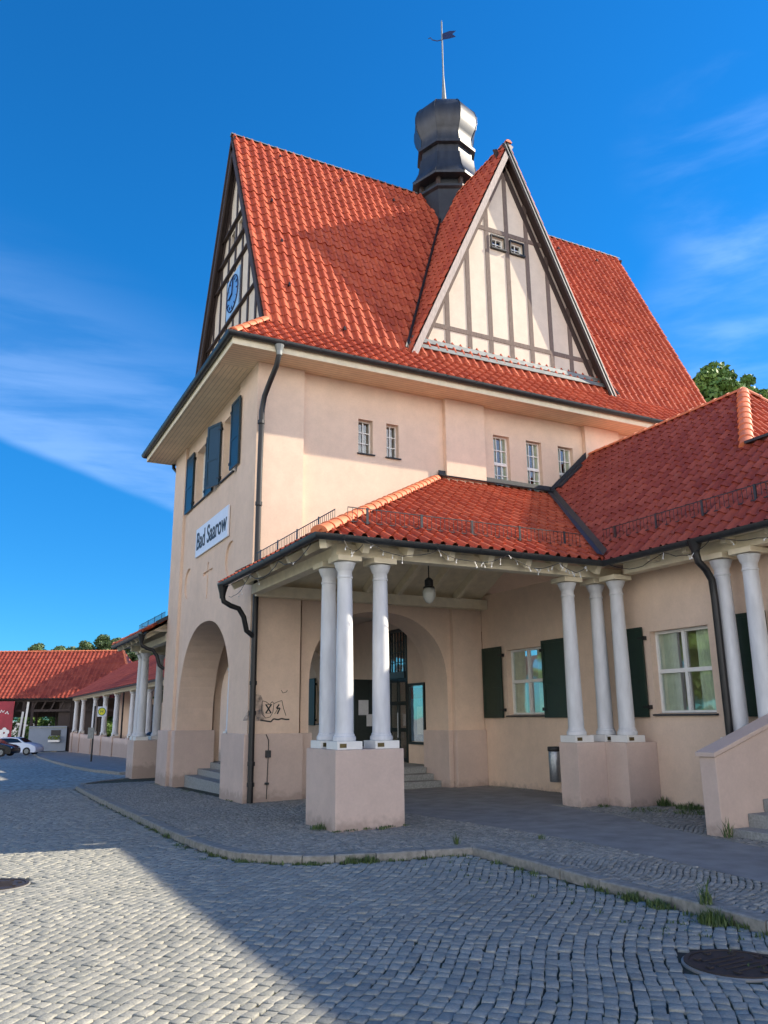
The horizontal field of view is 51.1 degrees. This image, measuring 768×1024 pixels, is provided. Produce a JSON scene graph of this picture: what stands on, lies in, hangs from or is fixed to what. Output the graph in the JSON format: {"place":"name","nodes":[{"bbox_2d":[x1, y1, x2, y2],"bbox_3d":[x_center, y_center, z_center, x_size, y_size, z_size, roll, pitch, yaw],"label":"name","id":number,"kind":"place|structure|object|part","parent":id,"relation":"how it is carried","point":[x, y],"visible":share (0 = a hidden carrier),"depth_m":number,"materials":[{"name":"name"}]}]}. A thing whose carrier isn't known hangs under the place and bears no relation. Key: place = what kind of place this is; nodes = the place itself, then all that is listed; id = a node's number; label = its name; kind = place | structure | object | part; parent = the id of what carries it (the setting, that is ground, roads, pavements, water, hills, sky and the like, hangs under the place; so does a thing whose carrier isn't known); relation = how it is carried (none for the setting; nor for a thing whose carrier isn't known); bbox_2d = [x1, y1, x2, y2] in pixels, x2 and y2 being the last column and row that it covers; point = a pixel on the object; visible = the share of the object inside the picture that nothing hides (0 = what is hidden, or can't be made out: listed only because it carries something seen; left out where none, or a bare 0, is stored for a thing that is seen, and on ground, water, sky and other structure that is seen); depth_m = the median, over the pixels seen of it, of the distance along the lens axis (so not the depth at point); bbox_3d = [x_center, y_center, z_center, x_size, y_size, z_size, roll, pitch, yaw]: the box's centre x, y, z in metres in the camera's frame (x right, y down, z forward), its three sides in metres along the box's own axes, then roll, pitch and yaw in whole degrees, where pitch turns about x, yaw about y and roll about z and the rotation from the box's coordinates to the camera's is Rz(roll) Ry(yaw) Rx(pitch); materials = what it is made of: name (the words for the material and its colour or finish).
{"place":"outdoors","nodes":[
{"label":"outdoors","id":0,"kind":"place"},
{"bbox_2d":[0,721,124,791],"bbox_3d":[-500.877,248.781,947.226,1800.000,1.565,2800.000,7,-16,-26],"label":"ground","id":1,"kind":"structure","parent":0,"point":[21,771],"depth_m":32.95,"materials":[{"name":"grey stone"}]},
{"bbox_2d":[0,739,20,756],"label":"parked car","id":2,"kind":"object","parent":1,"relation":"on","point":[7,749],"visible":1,"depth_m":63.33,"materials":[{"name":"paint"}]},
{"bbox_2d":[0,737,43,754],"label":"parked car","id":3,"kind":"object","parent":1,"relation":"on","point":[27,747],"visible":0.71,"depth_m":70.00,"materials":[{"name":"white paint"}]},
{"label":"side window","id":4,"kind":"part","parent":3,"relation":"part of","materials":[{"name":"glass"}]},
{"bbox_2d":[11,717,54,738],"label":"shrub","id":5,"kind":"object","parent":1,"relation":"on","point":[15,725],"visible":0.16,"depth_m":90.84,"materials":[{"name":"green plant"}]},
{"bbox_2d":[27,643,47,650],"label":"pine tree","id":6,"kind":"object","parent":1,"relation":"on","point":[37,646],"visible":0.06,"depth_m":102.58,"materials":[{"name":"green plant"}]},
{"bbox_2d":[39,717,53,725],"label":"shrub","id":7,"kind":"object","parent":1,"relation":"on","point":[45,721],"visible":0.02,"depth_m":91.01,"materials":[{"name":"green plant"}]},
{"bbox_2d":[48,717,57,725],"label":"shrub","id":8,"kind":"object","parent":1,"relation":"on","point":[52,718],"visible":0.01,"depth_m":90.14,"materials":[{"name":"green plant"}]},
{"bbox_2d":[50,645,65,721],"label":"pine tree","id":9,"kind":"object","parent":1,"relation":"on","point":[61,647],"visible":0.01,"depth_m":103.62,"materials":[{"name":"green plant"}]},
{"bbox_2d":[0,650,131,750],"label":"timber barn","id":10,"kind":"structure","parent":1,"relation":"on","point":[36,684],"depth_m":82.22,"materials":[{"name":"ceramic"}]},
{"bbox_2d":[0,701,14,737],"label":"red banner","id":11,"kind":"object","parent":10,"relation":"attached to","point":[6,713],"visible":0.95,"depth_m":78.53,"materials":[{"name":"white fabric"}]},
{"bbox_2d":[28,726,66,750],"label":"wall","id":12,"kind":"structure","parent":10,"relation":"attached to","point":[40,734],"depth_m":78.53,"materials":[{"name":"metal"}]},
{"bbox_2d":[48,735,59,741],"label":"flower box","id":13,"kind":"object","parent":12,"relation":"attached to","point":[55,740],"visible":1,"depth_m":78.05,"materials":[{"name":"white paint"}]},
{"bbox_2d":[51,730,59,734],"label":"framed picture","id":14,"kind":"object","parent":12,"relation":"attached to","point":[55,732],"visible":1,"depth_m":78.56},
{"bbox_2d":[33,754,125,774],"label":"kerb","id":15,"kind":"structure","parent":1,"relation":"on","point":[85,768],"depth_m":36.64,"materials":[{"name":"stone"}]},
{"bbox_2d":[74,640,95,649],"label":"pine tree","id":16,"kind":"object","parent":1,"relation":"on","point":[84,645],"visible":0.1,"depth_m":101.36,"materials":[{"name":"green plant"}]},
{"bbox_2d":[93,634,110,649],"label":"tree","id":17,"kind":"object","parent":1,"relation":"on","point":[100,641],"visible":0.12,"depth_m":102.47,"materials":[{"name":"green plant"}]},
{"bbox_2d":[106,716,112,736],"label":"shrub","id":18,"kind":"object","parent":1,"relation":"on","point":[109,728],"visible":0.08,"depth_m":90.15,"materials":[{"name":"green plant"}]},
{"bbox_2d":[66,655,164,757],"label":"colonnade","id":19,"kind":"object","parent":1,"relation":"on","point":[124,679],"visible":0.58,"depth_m":60.10,"materials":[{"name":"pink paint"}]},
{"bbox_2d":[151,704,153,731],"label":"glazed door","id":20,"kind":"structure","parent":19,"relation":"in","point":[152,704],"depth_m":64.28,"materials":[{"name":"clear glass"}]},
{"bbox_2d":[105,637,132,659],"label":"pine tree","id":21,"kind":"object","parent":1,"relation":"on","point":[109,644],"visible":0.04,"depth_m":101.49,"materials":[{"name":"green plant"}]},
{"bbox_2d":[124,649,135,660],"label":"pine tree","id":22,"kind":"object","parent":1,"relation":"on","point":[129,654],"visible":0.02,"depth_m":100.73,"materials":[{"name":"green plant"}]},
{"bbox_2d":[131,652,153,661],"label":"pine tree","id":23,"kind":"object","parent":1,"relation":"on","point":[134,655],"visible":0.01,"depth_m":99.83,"materials":[{"name":"green plant"}]},
{"bbox_2d":[218,632,539,760],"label":"building interior","id":24,"kind":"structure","parent":1,"relation":"on","point":[313,721],"depth_m":37.51,"materials":[{"name":"white paint"}]},
{"bbox_2d":[3,789,767,1023],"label":"road joints","id":25,"kind":"object","parent":1,"relation":"on","point":[680,955],"visible":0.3,"depth_m":5.85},
{"bbox_2d":[100,783,767,968],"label":"weeds","id":26,"kind":"object","parent":25,"relation":"on","point":[710,919],"visible":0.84,"depth_m":8.85,"materials":[{"name":"green plant"}]},
{"bbox_2d":[681,949,767,982],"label":"manhole cover","id":27,"kind":"object","parent":25,"relation":"on","point":[725,963],"visible":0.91,"depth_m":5.64,"materials":[{"name":"metal"}]},
{"bbox_2d":[76,777,767,934],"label":"kerb","id":28,"kind":"structure","parent":1,"relation":"on","point":[756,921],"depth_m":9.80,"materials":[{"name":"stone"}]},
{"bbox_2d":[692,360,745,401],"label":"leafy tree","id":29,"kind":"object","parent":1,"relation":"on","point":[711,380],"visible":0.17,"depth_m":41.20,"materials":[{"name":"green plant"}]},
{"bbox_2d":[740,373,767,398],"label":"leafy tree","id":30,"kind":"object","parent":1,"relation":"on","point":[748,380],"visible":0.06,"depth_m":43.64,"materials":[{"name":"green plant"}]},
{"bbox_2d":[37,752,125,771],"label":"pavement","id":31,"kind":"structure","parent":0,"point":[100,762],"depth_m":47.17,"materials":[{"name":"grey stone"}]},
{"bbox_2d":[87,706,106,761],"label":"bus stop sign","id":32,"kind":"object","parent":31,"relation":"on","point":[101,711],"visible":0.96,"depth_m":45.63,"materials":[{"name":"black metal"}]},
{"bbox_2d":[0,788,767,1023],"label":"cobbled road","id":33,"kind":"structure","parent":0,"point":[107,888],"depth_m":6.42,"materials":[{"name":"stone"}]},
{"bbox_2d":[0,878,30,891],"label":"manhole cover","id":34,"kind":"object","parent":33,"relation":"on","point":[6,884],"visible":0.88,"depth_m":8.99,"materials":[{"name":"metal"}]},
{"bbox_2d":[0,0,767,720],"label":"sky","id":35,"kind":"structure","parent":0,"point":[637,130],"materials":[{"name":"blue"}]},
{"bbox_2d":[84,778,767,914],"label":"pavement","id":36,"kind":"structure","parent":0,"point":[153,779],"depth_m":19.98,"materials":[{"name":"grey stone"}]},
{"bbox_2d":[111,612,167,778],"bbox_3d":[-4.354,5.320,28.044,9.284,7.970,5.620,7,-16,-26],"label":"porch","id":37,"kind":"object","parent":36,"relation":"on","point":[144,643],"visible":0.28,"depth_m":27.20,"materials":[{"name":"white paint"}]},
{"bbox_2d":[141,20,706,803],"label":"station building","id":38,"kind":"structure","parent":36,"relation":"on","point":[369,340],"depth_m":21.79,"materials":[{"name":"beige paint"}]},
{"bbox_2d":[192,452,205,507],"bbox_3d":[-5.081,-1.044,22.811,0.357,1.670,1.250,7,-16,-26],"label":"window","id":39,"kind":"structure","parent":38,"relation":"in","point":[203,498],"depth_m":23.25,"materials":[{"name":"white paint"}]},
{"bbox_2d":[195,505,229,557],"bbox_3d":[-4.492,0.546,20.892,0.053,0.790,3.100,7,-16,-26],"label":"station sign","id":40,"kind":"object","parent":38,"relation":"attached to","point":[212,532],"visible":1,"depth_m":20.67,"materials":[{"name":"metal"}]},
{"bbox_2d":[219,468,234,483],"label":"window","id":41,"kind":"structure","parent":38,"relation":"in","point":[232,470],"depth_m":20.24,"materials":[{"name":"white paint"}]},
{"bbox_2d":[260,690,288,721],"bbox_3d":[-2.291,4.086,16.891,0.646,0.666,0.004,7,-16,-26],"label":"graffiti","id":42,"kind":"object","parent":38,"relation":"attached to","point":[277,707],"visible":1,"depth_m":16.84,"materials":[{"name":"black paint"}]},
{"bbox_2d":[354,679,371,745],"bbox_3d":[-0.417,5.743,22.199,0.900,2.170,0.080,7,-16,-26],"label":"door leaf","id":43,"kind":"structure","parent":38,"relation":"in","point":[362,688],"depth_m":22.16,"materials":[{"name":"wood"}]},
{"bbox_2d":[357,421,374,455],"bbox_3d":[-0.483,-1.804,19.636,0.470,0.910,0.270,7,-16,-26],"label":"window","id":44,"kind":"structure","parent":38,"relation":"in","point":[362,423],"depth_m":19.75,"materials":[{"name":"white paint"}]},
{"bbox_2d":[385,426,401,459],"bbox_3d":[0.180,-1.726,19.966,0.420,0.910,0.270,7,-16,-26],"label":"window","id":45,"kind":"structure","parent":38,"relation":"in","point":[389,427],"depth_m":20.07,"materials":[{"name":"white paint"}]},
{"bbox_2d":[389,629,408,762],"bbox_3d":[0.385,5.007,22.054,0.155,3.550,1.200,7,-16,-26],"label":"door","id":46,"kind":"structure","parent":38,"relation":"in","point":[397,677],"depth_m":22.06,"materials":[{"name":"black glass"}]},
{"bbox_2d":[408,682,425,744],"bbox_3d":[0.869,5.241,20.886,0.080,1.550,0.850,7,-16,-26],"label":"notice board","id":47,"kind":"object","parent":38,"relation":"attached to","point":[416,711],"visible":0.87,"depth_m":20.91,"materials":[{"name":"glass"}]},
{"bbox_2d":[492,238,501,248],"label":"window","id":48,"kind":"structure","parent":38,"relation":"in","point":[493,239],"depth_m":23.80,"materials":[{"name":"white paint"}]},
{"bbox_2d":[493,436,508,487],"bbox_3d":[3.106,-1.297,21.411,0.600,1.500,0.287,7,-16,-26],"label":"window","id":49,"kind":"structure","parent":38,"relation":"in","point":[502,441],"depth_m":21.55,"materials":[{"name":"white paint"}]},
{"bbox_2d":[511,244,520,253],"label":"window","id":50,"kind":"structure","parent":38,"relation":"in","point":[518,247],"depth_m":24.11,"materials":[{"name":"white paint"}]},
{"bbox_2d":[526,442,540,491],"bbox_3d":[4.063,-1.185,21.887,0.590,1.500,0.287,7,-16,-26],"label":"window","id":51,"kind":"structure","parent":38,"relation":"in","point":[534,447],"depth_m":22.03,"materials":[{"name":"white paint"}]},
{"bbox_2d":[558,448,570,475],"bbox_3d":[5.043,-1.070,22.375,0.610,1.500,0.287,7,-16,-26],"label":"window","id":52,"kind":"structure","parent":38,"relation":"in","point":[566,453],"depth_m":22.60,"materials":[{"name":"white paint"}]},
{"bbox_2d":[217,470,660,832],"bbox_3d":[1.781,2.088,16.485,9.284,7.970,5.620,7,-16,-26],"label":"entrance porch","id":53,"kind":"object","parent":36,"relation":"on","point":[352,783],"visible":1,"depth_m":14.27,"materials":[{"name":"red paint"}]},
{"bbox_2d":[229,544,310,596],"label":"string lights","id":54,"kind":"object","parent":53,"relation":"hanging from","point":[269,572],"visible":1,"depth_m":14.28,"materials":[{"name":"white plastic"}]},
{"bbox_2d":[423,550,435,603],"bbox_3d":[0.883,0.855,16.028,0.260,1.950,0.260,7,-16,-26],"label":"hanging lamp","id":55,"kind":"object","parent":53,"relation":"hanging from","point":[429,593],"visible":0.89,"depth_m":15.76,"materials":[{"name":"white glass"}]},
{"bbox_2d":[344,540,586,577],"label":"string lights","id":56,"kind":"object","parent":53,"relation":"hanging from","point":[473,561],"visible":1,"depth_m":13.47,"materials":[{"name":"white plastic"}]},
{"bbox_2d":[481,387,767,809],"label":"side wing","id":57,"kind":"structure","parent":36,"relation":"on","point":[689,481],"depth_m":14.97,"materials":[{"name":"beige paint"}]},
{"bbox_2d":[506,647,544,716],"bbox_3d":[3.225,3.809,17.966,0.287,1.500,1.410,7,-16,-26],"label":"window","id":58,"kind":"structure","parent":57,"relation":"in","point":[518,660],"depth_m":18.22,"materials":[{"name":"white paint"}]},
{"bbox_2d":[547,746,560,781],"bbox_3d":[3.523,5.175,16.474,0.300,0.690,0.295,7,-16,-26],"label":"litter bin","id":59,"kind":"object","parent":57,"relation":"attached to","point":[554,763],"visible":0.75,"depth_m":16.37,"materials":[{"name":"metal"}]},
{"bbox_2d":[653,626,718,715],"bbox_3d":[5.279,2.798,14.080,0.287,1.500,1.410,7,-16,-26],"label":"window","id":60,"kind":"structure","parent":57,"relation":"in","point":[669,669],"depth_m":14.24,"materials":[{"name":"white paint"}]},
{"bbox_2d":[610,537,767,568],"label":"string lights","id":61,"kind":"object","parent":57,"relation":"attached to","point":[695,551],"visible":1,"depth_m":12.87,"materials":[{"name":"white plastic"}]},
{"bbox_2d":[695,714,767,841],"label":"outside stair","id":62,"kind":"object","parent":36,"relation":"on","point":[734,770],"visible":0.73,"depth_m":10.89,"materials":[{"name":"beige paint"}]},
{"bbox_2d":[404,786,767,883],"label":"asphalt path","id":63,"kind":"structure","parent":0,"point":[522,810],"depth_m":11.89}
]}

